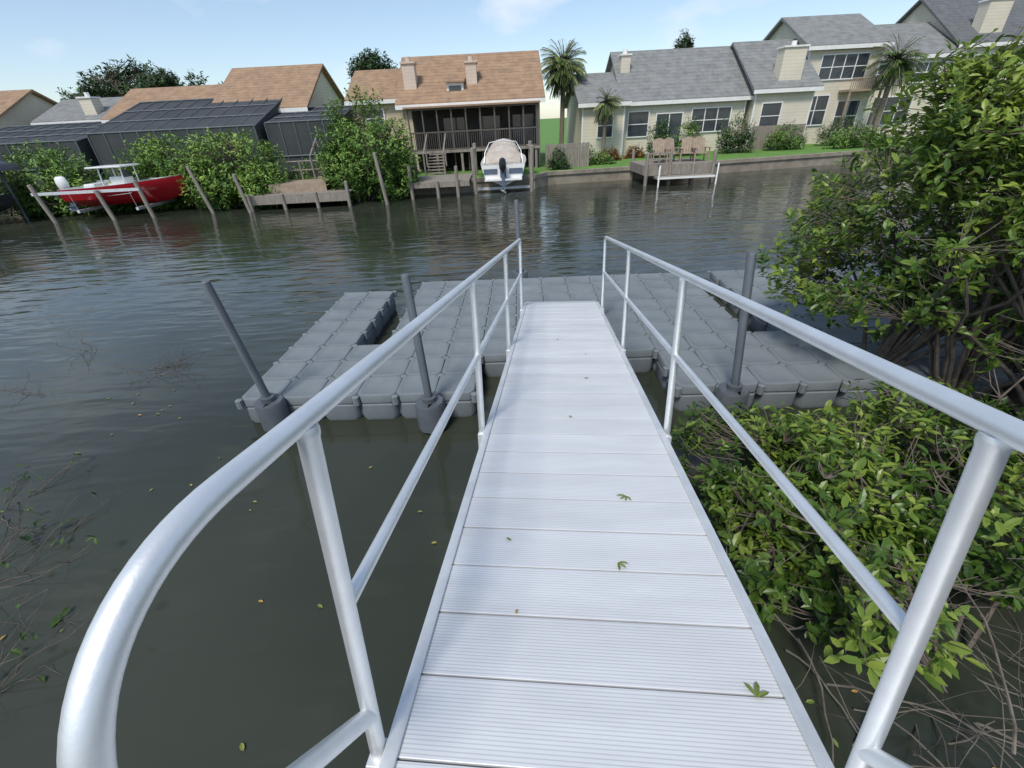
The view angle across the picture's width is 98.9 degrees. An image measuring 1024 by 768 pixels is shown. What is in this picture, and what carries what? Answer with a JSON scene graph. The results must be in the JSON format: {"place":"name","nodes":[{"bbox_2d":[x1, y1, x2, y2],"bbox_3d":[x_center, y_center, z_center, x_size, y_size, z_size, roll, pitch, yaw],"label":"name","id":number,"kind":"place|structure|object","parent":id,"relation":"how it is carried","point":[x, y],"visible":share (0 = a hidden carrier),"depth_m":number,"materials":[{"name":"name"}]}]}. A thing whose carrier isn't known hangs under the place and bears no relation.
{"place":"outdoors","nodes":[
{"label":"outdoors","id":0,"kind":"place"},
{"bbox_2d":[0,0,917,118],"label":"sky","id":1,"kind":"structure","parent":0,"point":[44,44],"materials":[{"name":"blue"}]},
{"bbox_2d":[395,50,544,171],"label":"waterfront house","id":2,"kind":"structure","parent":0,"point":[464,102],"depth_m":27.34,"materials":[{"name":"beige"}]},
{"bbox_2d":[443,117,466,147],"bbox_3d":[-3.583,-15.823,27.569,1.300,1.600,0.050,-3,31,0],"label":"porch window","id":3,"kind":"structure","parent":2,"relation":"in","point":[458,123],"depth_m":27.45,"materials":[{"name":"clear glass"}]},
{"bbox_2d":[479,115,500,145],"bbox_3d":[-1.386,-15.938,27.569,1.300,1.600,0.050,-3,31,0],"label":"porch window","id":4,"kind":"structure","parent":2,"relation":"in","point":[487,122],"depth_m":27.44,"materials":[{"name":"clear glass"}]},
{"bbox_2d":[512,114,533,143],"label":"porch window","id":5,"kind":"structure","parent":2,"relation":"in","point":[518,118],"depth_m":27.46,"materials":[{"name":"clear glass"}]},
{"bbox_2d":[0,154,1023,767],"bbox_3d":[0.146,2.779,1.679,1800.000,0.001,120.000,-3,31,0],"label":"water","id":6,"kind":"structure","parent":0,"point":[224,662],"depth_m":5.06,"materials":[{"name":"grey liquid"}]},
{"bbox_2d":[0,161,28,219],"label":"boat lift","id":7,"kind":"object","parent":6,"relation":"in","point":[5,166],"visible":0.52,"depth_m":21.25,"materials":[{"name":"grey metal"}]},
{"bbox_2d":[0,193,13,211],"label":"motor boat","id":8,"kind":"object","parent":7,"relation":"on","point":[6,201],"visible":1,"depth_m":20.57,"materials":[{"name":"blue plastic"}]},
{"bbox_2d":[1,371,52,396],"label":"dead branches","id":9,"kind":"object","parent":6,"relation":"in","point":[24,387],"visible":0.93,"depth_m":6.73,"materials":[{"name":"brown plant"}]},
{"bbox_2d":[0,439,89,534],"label":"dead branches","id":10,"kind":"object","parent":6,"relation":"in","point":[39,478],"visible":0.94,"depth_m":4.80,"materials":[{"name":"brown wood"}]},
{"bbox_2d":[0,563,93,692],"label":"dead branches","id":11,"kind":"object","parent":6,"relation":"in","point":[23,636],"visible":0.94,"depth_m":3.19,"materials":[{"name":"brown plant"}]},
{"bbox_2d":[0,480,119,587],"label":"dead branches","id":12,"kind":"object","parent":6,"relation":"in","point":[27,535],"visible":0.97,"depth_m":4.12,"materials":[{"name":"brown plant"}]},
{"bbox_2d":[45,329,96,356],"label":"dead branches","id":13,"kind":"object","parent":6,"relation":"in","point":[75,349],"visible":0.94,"depth_m":7.87,"materials":[{"name":"brown plant"}]},
{"bbox_2d":[27,164,200,222],"bbox_3d":[-19.587,-9.035,21.967,5.825,3.046,3.400,-3,31,0],"label":"boat lift","id":14,"kind":"object","parent":6,"relation":"in","point":[36,195],"visible":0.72,"depth_m":20.50,"materials":[{"name":"grey wood"}]},
{"bbox_2d":[54,163,193,211],"bbox_3d":[-18.876,-9.747,21.661,6.573,1.957,2.125,-5,31,-3],"label":"motor boat","id":15,"kind":"object","parent":14,"relation":"on","point":[161,189],"visible":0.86,"depth_m":21.22,"materials":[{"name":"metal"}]},
{"bbox_2d":[115,335,209,376],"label":"dead branches","id":16,"kind":"object","parent":6,"relation":"in","point":[165,362],"visible":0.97,"depth_m":7.18,"materials":[{"name":"brown wood"}]},
{"bbox_2d":[186,166,214,213],"bbox_3d":[-14.631,-8.752,21.010,0.744,3.106,0.180,-3,31,0],"label":"mooring pile","id":17,"kind":"object","parent":6,"relation":"in","point":[203,195],"visible":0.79,"depth_m":20.70,"materials":[{"name":"grey wood"}]},
{"bbox_2d":[239,743,244,750],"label":"fallen leaf","id":18,"kind":"object","parent":6,"relation":"on","point":[241,746],"visible":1,"depth_m":2.70,"materials":[{"name":"green plant"}]},
{"bbox_2d":[232,174,252,212],"bbox_3d":[-12.491,-8.436,20.684,0.486,2.700,0.180,-3,31,0],"label":"mooring pile","id":19,"kind":"object","parent":6,"relation":"in","point":[241,192],"visible":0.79,"depth_m":20.37,"materials":[{"name":"grey wood"}]},
{"bbox_2d":[201,280,290,431],"bbox_3d":[-2.950,0.595,5.634,0.489,3.937,0.357,12,34,24],"label":"dock piling","id":20,"kind":"object","parent":6,"relation":"in","point":[272,410],"visible":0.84,"depth_m":5.26,"materials":[{"name":"grey metal"}]},
{"bbox_2d":[246,137,360,211],"bbox_3d":[-10.290,-10.331,22.417,4.929,3.937,4.085,-3,31,0],"label":"wooden dock","id":21,"kind":"object","parent":6,"relation":"in","point":[304,191],"visible":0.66,"depth_m":21.15,"materials":[{"name":"brown wood"}]},
{"bbox_2d":[373,152,388,204],"bbox_3d":[-6.106,-9.215,20.883,0.421,3.247,0.180,-3,31,0],"label":"mooring pile","id":22,"kind":"object","parent":6,"relation":"in","point":[380,179],"visible":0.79,"depth_m":20.57,"materials":[{"name":"grey wood"}]},
{"bbox_2d":[401,273,447,433],"bbox_3d":[-0.971,0.572,5.476,0.342,3.953,0.360,-3,31,0],"label":"dock piling","id":23,"kind":"object","parent":6,"relation":"in","point":[430,407],"visible":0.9,"depth_m":5.13,"materials":[{"name":"grey metal"}]},
{"bbox_2d":[407,133,471,199],"bbox_3d":[-3.714,-11.631,24.189,3.000,3.736,6.004,-3,31,0],"label":"wooden dock","id":24,"kind":"object","parent":6,"relation":"in","point":[456,180],"visible":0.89,"depth_m":22.36,"materials":[{"name":"grey wood"}]},
{"bbox_2d":[470,141,533,194],"bbox_3d":[-0.464,-11.241,23.753,3.259,3.232,3.120,-3,31,0],"label":"boat lift","id":25,"kind":"object","parent":6,"relation":"in","point":[473,155],"visible":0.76,"depth_m":22.59,"materials":[{"name":"grey wood"}]},
{"bbox_2d":[481,138,525,192],"bbox_3d":[-0.436,-12.559,24.776,2.429,2.337,7.253,-2,31,2],"label":"motor boat","id":26,"kind":"object","parent":25,"relation":"on","point":[503,161],"visible":1,"depth_m":22.64,"materials":[{"name":"white plastic"}]},
{"bbox_2d":[512,200,527,278],"bbox_3d":[0.193,-2.052,9.806,0.342,3.863,0.360,-3,31,0],"label":"dock piling","id":27,"kind":"object","parent":6,"relation":"in","point":[515,273],"visible":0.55,"depth_m":9.15,"materials":[{"name":"grey metal"}]},
{"bbox_2d":[235,266,1020,422],"bbox_3d":[1.575,-0.957,7.376,10.090,0.386,4.590,-2,31,2],"label":"floating dock","id":28,"kind":"object","parent":6,"relation":"on","point":[338,338],"visible":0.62,"depth_m":6.38,"materials":[{"name":"grey plastic"}]},
{"bbox_2d":[56,236,1023,767],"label":"gangway","id":29,"kind":"object","parent":28,"relation":"on","point":[658,650],"visible":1,"depth_m":1.49,"materials":[{"name":"metal"}]},
{"bbox_2d":[617,561,628,569],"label":"fallen leaf","id":30,"kind":"object","parent":29,"relation":"on","point":[619,563],"visible":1,"depth_m":1.91,"materials":[{"name":"green plant"}]},
{"bbox_2d":[618,494,630,499],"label":"fallen leaf","id":31,"kind":"object","parent":29,"relation":"on","point":[623,495],"visible":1,"depth_m":2.36,"materials":[{"name":"green plant"}]},
{"bbox_2d":[744,681,768,697],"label":"fallen leaf","id":32,"kind":"object","parent":29,"relation":"on","point":[756,693],"visible":1,"depth_m":1.40,"materials":[{"name":"green plant"}]},
{"bbox_2d":[630,149,719,186],"bbox_3d":[8.503,-11.110,23.414,3.626,2.550,3.580,-3,31,0],"label":"wooden dock","id":33,"kind":"object","parent":6,"relation":"in","point":[672,169],"visible":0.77,"depth_m":22.33,"materials":[{"name":"grey wood"}]},
{"bbox_2d":[650,138,669,163],"bbox_3d":[7.693,-12.166,22.840,0.803,1.122,0.913,0,31,5],"label":"garden chair","id":34,"kind":"object","parent":33,"relation":"on","point":[660,142],"visible":0.88,"depth_m":22.98,"materials":[{"name":"beige wood"}]},
{"bbox_2d":[662,137,683,161],"bbox_3d":[8.439,-12.360,23.096,0.803,1.122,0.913,-11,32,-12],"label":"garden chair","id":35,"kind":"object","parent":33,"relation":"on","point":[669,142],"visible":0.75,"depth_m":23.23,"materials":[{"name":"beige wood"}]},
{"bbox_2d":[678,136,696,161],"bbox_3d":[9.206,-12.295,22.922,0.803,1.122,0.913,5,32,12],"label":"garden chair","id":36,"kind":"object","parent":33,"relation":"on","point":[688,140],"visible":0.96,"depth_m":23.06,"materials":[{"name":"beige wood"}]},
{"bbox_2d":[690,136,711,161],"bbox_3d":[9.786,-12.225,22.755,0.803,1.122,0.913,-1,31,3],"label":"garden chair","id":37,"kind":"object","parent":33,"relation":"on","point":[699,142],"visible":0.98,"depth_m":22.90,"materials":[{"name":"beige wood"}]},
{"bbox_2d":[712,252,756,421],"bbox_3d":[2.686,0.395,5.407,0.446,4.007,0.342,-13,32,-15],"label":"dock piling","id":38,"kind":"object","parent":6,"relation":"in","point":[733,390],"visible":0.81,"depth_m":4.96,"materials":[{"name":"grey metal"}]},
{"bbox_2d":[806,699,814,703],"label":"fallen leaf","id":39,"kind":"object","parent":6,"relation":"on","point":[810,701],"visible":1,"depth_m":2.77,"materials":[{"name":"green plant"}]},
{"bbox_2d":[670,308,1023,692],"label":"mangrove bush","id":40,"kind":"object","parent":6,"relation":"in","point":[878,518],"visible":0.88,"depth_m":3.07,"materials":[{"name":"green plant"}]},
{"bbox_2d":[726,416,1023,767],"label":"bare branches","id":41,"kind":"object","parent":6,"relation":"in","point":[1013,738],"visible":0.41,"depth_m":2.55,"materials":[{"name":"brown wood"}]},
{"bbox_2d":[288,118,1003,181],"bbox_3d":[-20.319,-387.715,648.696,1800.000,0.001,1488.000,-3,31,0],"label":"ground","id":42,"kind":"structure","parent":0,"point":[549,130],"depth_m":28.81,"materials":[{"name":"green plant"}]},
{"bbox_2d":[0,89,57,127],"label":"townhouse","id":43,"kind":"structure","parent":42,"relation":"on","point":[22,107],"depth_m":33.29,"materials":[{"name":"beige"}]},
{"bbox_2d":[0,121,105,190],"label":"screen enclosure","id":44,"kind":"object","parent":42,"relation":"on","point":[73,136],"visible":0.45,"depth_m":27.12,"materials":[{"name":"grey metal"}]},
{"bbox_2d":[0,138,115,218],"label":"mangrove bush","id":45,"kind":"object","parent":42,"relation":"on","point":[18,183],"visible":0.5,"depth_m":22.29,"materials":[{"name":"green plant"}]},
{"bbox_2d":[30,92,121,124],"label":"townhouse","id":46,"kind":"structure","parent":42,"relation":"on","point":[87,107],"depth_m":32.87,"materials":[{"name":"beige"}]},
{"bbox_2d":[57,82,115,100],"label":"broadleaf tree","id":47,"kind":"object","parent":42,"relation":"on","point":[73,96],"visible":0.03,"depth_m":49.15,"materials":[{"name":"green plant"}]},
{"bbox_2d":[76,55,184,97],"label":"broadleaf tree","id":48,"kind":"object","parent":42,"relation":"on","point":[117,85],"visible":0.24,"depth_m":47.00,"materials":[{"name":"green plant"}]},
{"bbox_2d":[76,161,193,212],"bbox_3d":[-20.586,-10.435,23.388,7.496,2.734,2.519,-3,31,0],"label":"mangrove bush","id":49,"kind":"object","parent":42,"relation":"on","point":[133,206],"visible":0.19,"depth_m":23.20,"materials":[{"name":"green plant"}]},
{"bbox_2d":[101,84,221,122],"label":"townhouse","id":50,"kind":"structure","parent":42,"relation":"on","point":[130,98],"depth_m":32.59,"materials":[{"name":"beige"}]},
{"bbox_2d":[113,132,217,207],"bbox_3d":[-18.320,-11.249,23.310,5.527,3.791,3.254,-3,31,0],"label":"mangrove bush","id":51,"kind":"object","parent":42,"relation":"on","point":[170,164],"visible":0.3,"depth_m":22.56,"materials":[{"name":"green plant"}]},
{"bbox_2d":[86,97,282,179],"bbox_3d":[-20.474,-16.166,28.949,10.090,4.795,5.930,-3,31,0],"label":"screen enclosure","id":52,"kind":"object","parent":42,"relation":"on","point":[177,118],"visible":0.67,"depth_m":27.11,"materials":[{"name":"grey metal"}]},
{"bbox_2d":[154,69,222,87],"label":"broadleaf tree","id":53,"kind":"object","parent":42,"relation":"on","point":[190,77],"visible":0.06,"depth_m":47.93,"materials":[{"name":"green plant"}]},
{"bbox_2d":[177,127,296,210],"bbox_3d":[-13.966,-10.698,22.021,6.058,3.889,3.885,-3,31,0],"label":"mangrove bush","id":54,"kind":"object","parent":42,"relation":"on","point":[256,176],"visible":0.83,"depth_m":21.24,"materials":[{"name":"green plant"}]},
{"bbox_2d":[212,63,344,112],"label":"townhouse","id":55,"kind":"structure","parent":42,"relation":"on","point":[300,88],"depth_m":31.00,"materials":[{"name":"beige"}]},
{"bbox_2d":[282,158,331,187],"bbox_3d":[-10.408,-10.917,23.556,4.669,2.273,1.605,-3,31,0],"label":"mangrove bush","id":56,"kind":"object","parent":42,"relation":"on","point":[291,174],"visible":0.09,"depth_m":23.44,"materials":[{"name":"green plant"}]},
{"bbox_2d":[264,105,354,177],"bbox_3d":[-12.866,-16.200,29.168,4.490,3.945,4.730,-3,31,0],"label":"screen enclosure","id":57,"kind":"object","parent":42,"relation":"on","point":[290,135],"visible":0.56,"depth_m":27.25,"materials":[{"name":"grey metal"}]},
{"bbox_2d":[309,83,422,202],"bbox_3d":[-7.266,-11.743,21.756,5.249,5.325,4.249,-12,32,-15],"label":"mangrove bush","id":58,"kind":"object","parent":42,"relation":"on","point":[359,171],"visible":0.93,"depth_m":21.21,"materials":[{"name":"green plant"}]},
{"bbox_2d":[346,47,397,84],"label":"broadleaf tree","id":59,"kind":"object","parent":42,"relation":"on","point":[368,61],"visible":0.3,"depth_m":47.64,"materials":[{"name":"green plant"}]},
{"bbox_2d":[344,68,406,154],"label":"townhouse","id":60,"kind":"structure","parent":42,"relation":"on","point":[384,82],"depth_m":29.38,"materials":[{"name":"beige"}]},
{"bbox_2d":[365,108,385,126],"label":"window","id":61,"kind":"structure","parent":60,"relation":"in","point":[381,111],"depth_m":29.21,"materials":[{"name":"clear glass"}]},
{"bbox_2d":[0,147,952,215],"bbox_3d":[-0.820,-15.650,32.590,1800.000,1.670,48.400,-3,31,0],"label":"seawall","id":62,"kind":"object","parent":42,"relation":"on","point":[623,172],"visible":0.26,"depth_m":24.90,"materials":[{"name":"concrete"}]},
{"bbox_2d":[545,146,571,169],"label":"garden shrub","id":63,"kind":"object","parent":42,"relation":"on","point":[553,163],"visible":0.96,"depth_m":25.41,"materials":[{"name":"green plant"}]},
{"bbox_2d":[540,38,587,151],"bbox_3d":[3.603,-20.741,31.992,3.699,7.369,3.685,-3,31,0],"label":"palm tree","id":64,"kind":"object","parent":42,"relation":"on","point":[564,71],"visible":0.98,"depth_m":30.79,"materials":[{"name":"green plant"}]},
{"bbox_2d":[545,142,589,168],"bbox_3d":[3.291,-13.595,26.056,2.595,1.298,0.070,-3,31,0],"label":"garden fence","id":65,"kind":"object","parent":42,"relation":"on","point":[575,150],"visible":0.77,"depth_m":25.95,"materials":[{"name":"grey wood"}]},
{"bbox_2d":[574,145,616,164],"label":"garden shrub","id":66,"kind":"object","parent":42,"relation":"on","point":[596,159],"visible":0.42,"depth_m":26.93,"materials":[{"name":"green plant"}]},
{"bbox_2d":[565,72,631,156],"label":"townhouse","id":67,"kind":"structure","parent":42,"relation":"on","point":[580,106],"depth_m":30.75,"materials":[{"name":"beige"}]},
{"bbox_2d":[596,112,613,138],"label":"window","id":68,"kind":"structure","parent":67,"relation":"in","point":[609,129],"depth_m":30.56,"materials":[{"name":"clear glass"}]},
{"bbox_2d":[593,87,623,151],"bbox_3d":[6.394,-17.525,29.383,2.116,4.310,2.123,-3,31,0],"label":"palm tree","id":69,"kind":"object","parent":42,"relation":"on","point":[605,105],"visible":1,"depth_m":28.76,"materials":[{"name":"green plant"}]},
{"bbox_2d":[600,145,621,160],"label":"garden shrub","id":70,"kind":"object","parent":42,"relation":"on","point":[615,154],"visible":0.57,"depth_m":28.86,"materials":[{"name":"brown plant"}]},
{"bbox_2d":[622,144,645,158],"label":"garden shrub","id":71,"kind":"object","parent":42,"relation":"on","point":[637,153],"visible":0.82,"depth_m":29.73,"materials":[{"name":"brown plant"}]},
{"bbox_2d":[645,115,674,157],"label":"garden shrub","id":72,"kind":"object","parent":42,"relation":"on","point":[654,137],"visible":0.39,"depth_m":28.82,"materials":[{"name":"green plant"}]},
{"bbox_2d":[605,46,753,154],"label":"townhouse","id":73,"kind":"structure","parent":42,"relation":"on","point":[709,88],"depth_m":31.10,"materials":[{"name":"beige"}]},
{"bbox_2d":[626,110,649,137],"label":"window","id":74,"kind":"structure","parent":73,"relation":"in","point":[637,121],"depth_m":31.13,"materials":[{"name":"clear glass"}]},
{"bbox_2d":[653,112,683,150],"bbox_3d":[11.171,-18.052,31.480,1.940,2.490,0.110,-3,31,0],"label":"door","id":75,"kind":"structure","parent":73,"relation":"in","point":[675,120],"depth_m":31.12,"materials":[{"name":"grey glass"}]},
{"bbox_2d":[689,106,732,132],"bbox_3d":[14.086,-18.783,31.131,2.840,1.540,0.110,-3,31,0],"label":"window","id":76,"kind":"structure","parent":73,"relation":"in","point":[710,118],"depth_m":31.05,"materials":[{"name":"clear glass"}]},
{"bbox_2d":[673,28,695,48],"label":"broadleaf tree","id":77,"kind":"object","parent":42,"relation":"on","point":[685,41],"visible":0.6,"depth_m":47.84,"materials":[{"name":"green plant"}]},
{"bbox_2d":[673,116,705,155],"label":"garden shrub","id":78,"kind":"object","parent":42,"relation":"on","point":[693,127],"visible":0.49,"depth_m":28.93,"materials":[{"name":"green plant"}]},
{"bbox_2d":[715,108,759,153],"bbox_3d":[15.041,-16.769,29.255,2.939,2.818,2.153,-3,31,0],"label":"garden shrub","id":79,"kind":"object","parent":42,"relation":"on","point":[733,143],"visible":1,"depth_m":29.21,"materials":[{"name":"green plant"}]},
{"bbox_2d":[730,39,823,149],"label":"townhouse","id":80,"kind":"structure","parent":42,"relation":"on","point":[785,81],"depth_m":30.23,"materials":[{"name":"beige"}]},
{"bbox_2d":[757,101,783,125],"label":"window","id":81,"kind":"structure","parent":80,"relation":"in","point":[770,112],"depth_m":30.51,"materials":[{"name":"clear glass"}]},
{"bbox_2d":[750,123,805,149],"bbox_3d":[18.526,-17.273,30.628,3.610,1.498,0.070,-3,31,0],"label":"garden fence","id":82,"kind":"object","parent":42,"relation":"on","point":[758,142],"visible":0.47,"depth_m":30.48,"materials":[{"name":"grey wood"}]},
{"bbox_2d":[762,119,807,150],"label":"garden shrub","id":83,"kind":"object","parent":42,"relation":"on","point":[788,144],"visible":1,"depth_m":29.72,"materials":[{"name":"green plant"}]},
{"bbox_2d":[762,13,894,143],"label":"townhouse","id":84,"kind":"structure","parent":42,"relation":"on","point":[840,51],"depth_m":31.56,"materials":[{"name":"beige paint"}]},
{"bbox_2d":[806,94,830,125],"bbox_3d":[22.323,-20.214,32.398,1.840,1.940,0.110,-3,31,0],"label":"window","id":85,"kind":"structure","parent":84,"relation":"in","point":[819,106],"depth_m":32.37,"materials":[{"name":"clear glass"}]},
{"bbox_2d":[818,52,871,80],"bbox_3d":[23.504,-22.506,31.055,3.440,1.540,0.110,-3,31,0],"label":"window","id":86,"kind":"structure","parent":84,"relation":"in","point":[839,66],"depth_m":31.02,"materials":[{"name":"white glass"}]},
{"bbox_2d":[831,99,861,131],"bbox_3d":[24.789,-19.958,32.631,1.740,2.040,0.110,-3,31,0],"label":"window","id":87,"kind":"structure","parent":84,"relation":"in","point":[853,106],"depth_m":32.44,"materials":[{"name":"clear glass"}]},
{"bbox_2d":[814,115,868,144],"bbox_3d":[23.595,-18.022,31.242,4.019,2.110,2.219,-3,31,0],"label":"garden shrub","id":88,"kind":"object","parent":42,"relation":"on","point":[829,130],"visible":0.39,"depth_m":31.07,"materials":[{"name":"green plant"}]},
{"bbox_2d":[822,123,891,148],"bbox_3d":[22.737,-16.221,28.833,4.549,1.628,1.837,-3,31,0],"label":"garden shrub","id":89,"kind":"object","parent":42,"relation":"on","point":[836,142],"visible":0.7,"depth_m":28.66,"materials":[{"name":"green plant"}]},
{"bbox_2d":[838,76,886,140],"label":"balcony","id":90,"kind":"structure","parent":42,"relation":"on","point":[849,91],"depth_m":30.84,"materials":[{"name":"beige wood"}]},
{"bbox_2d":[861,33,929,132],"bbox_3d":[26.135,-20.451,30.470,3.585,6.416,3.642,-3,31,0],"label":"palm tree","id":91,"kind":"object","parent":42,"relation":"on","point":[898,64],"visible":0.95,"depth_m":29.66,"materials":[{"name":"green plant"}]},
{"bbox_2d":[858,22,966,136],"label":"townhouse","id":92,"kind":"structure","parent":42,"relation":"on","point":[934,43],"depth_m":33.69,"materials":[{"name":"beige"}]},
{"bbox_2d":[876,63,896,84],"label":"window","id":93,"kind":"structure","parent":92,"relation":"in","point":[879,71],"depth_m":32.81,"materials":[{"name":"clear glass"}]},
{"bbox_2d":[864,95,914,125],"bbox_3d":[29.425,-21.312,34.180,3.140,1.940,0.110,-3,31,0],"label":"window","id":94,"kind":"structure","parent":92,"relation":"in","point":[888,103],"depth_m":34.13,"materials":[{"name":"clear glass"}]},
{"bbox_2d":[909,60,941,82],"bbox_3d":[31.115,-23.458,32.940,1.940,1.340,0.110,-3,31,0],"label":"window","id":95,"kind":"structure","parent":92,"relation":"in","point":[928,64],"depth_m":32.78,"materials":[{"name":"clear glass"}]},
{"bbox_2d":[895,0,1023,124],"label":"townhouse","id":96,"kind":"structure","parent":42,"relation":"on","point":[965,20],"depth_m":33.19,"materials":[{"name":"beige"}]},
{"bbox_2d":[973,53,994,69],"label":"window","id":97,"kind":"structure","parent":96,"relation":"in","point":[990,53],"depth_m":32.93,"materials":[{"name":"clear glass"}]},
{"bbox_2d":[917,225,1023,415],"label":"bank ground","id":98,"kind":"structure","parent":0,"point":[1012,395],"depth_m":5.29,"materials":[{"name":"brown soil"}]},
{"bbox_2d":[756,27,1023,416],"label":"mangrove tree","id":99,"kind":"object","parent":98,"relation":"on","point":[970,131],"visible":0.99,"depth_m":4.68,"materials":[{"name":"green plant"}]}
]}

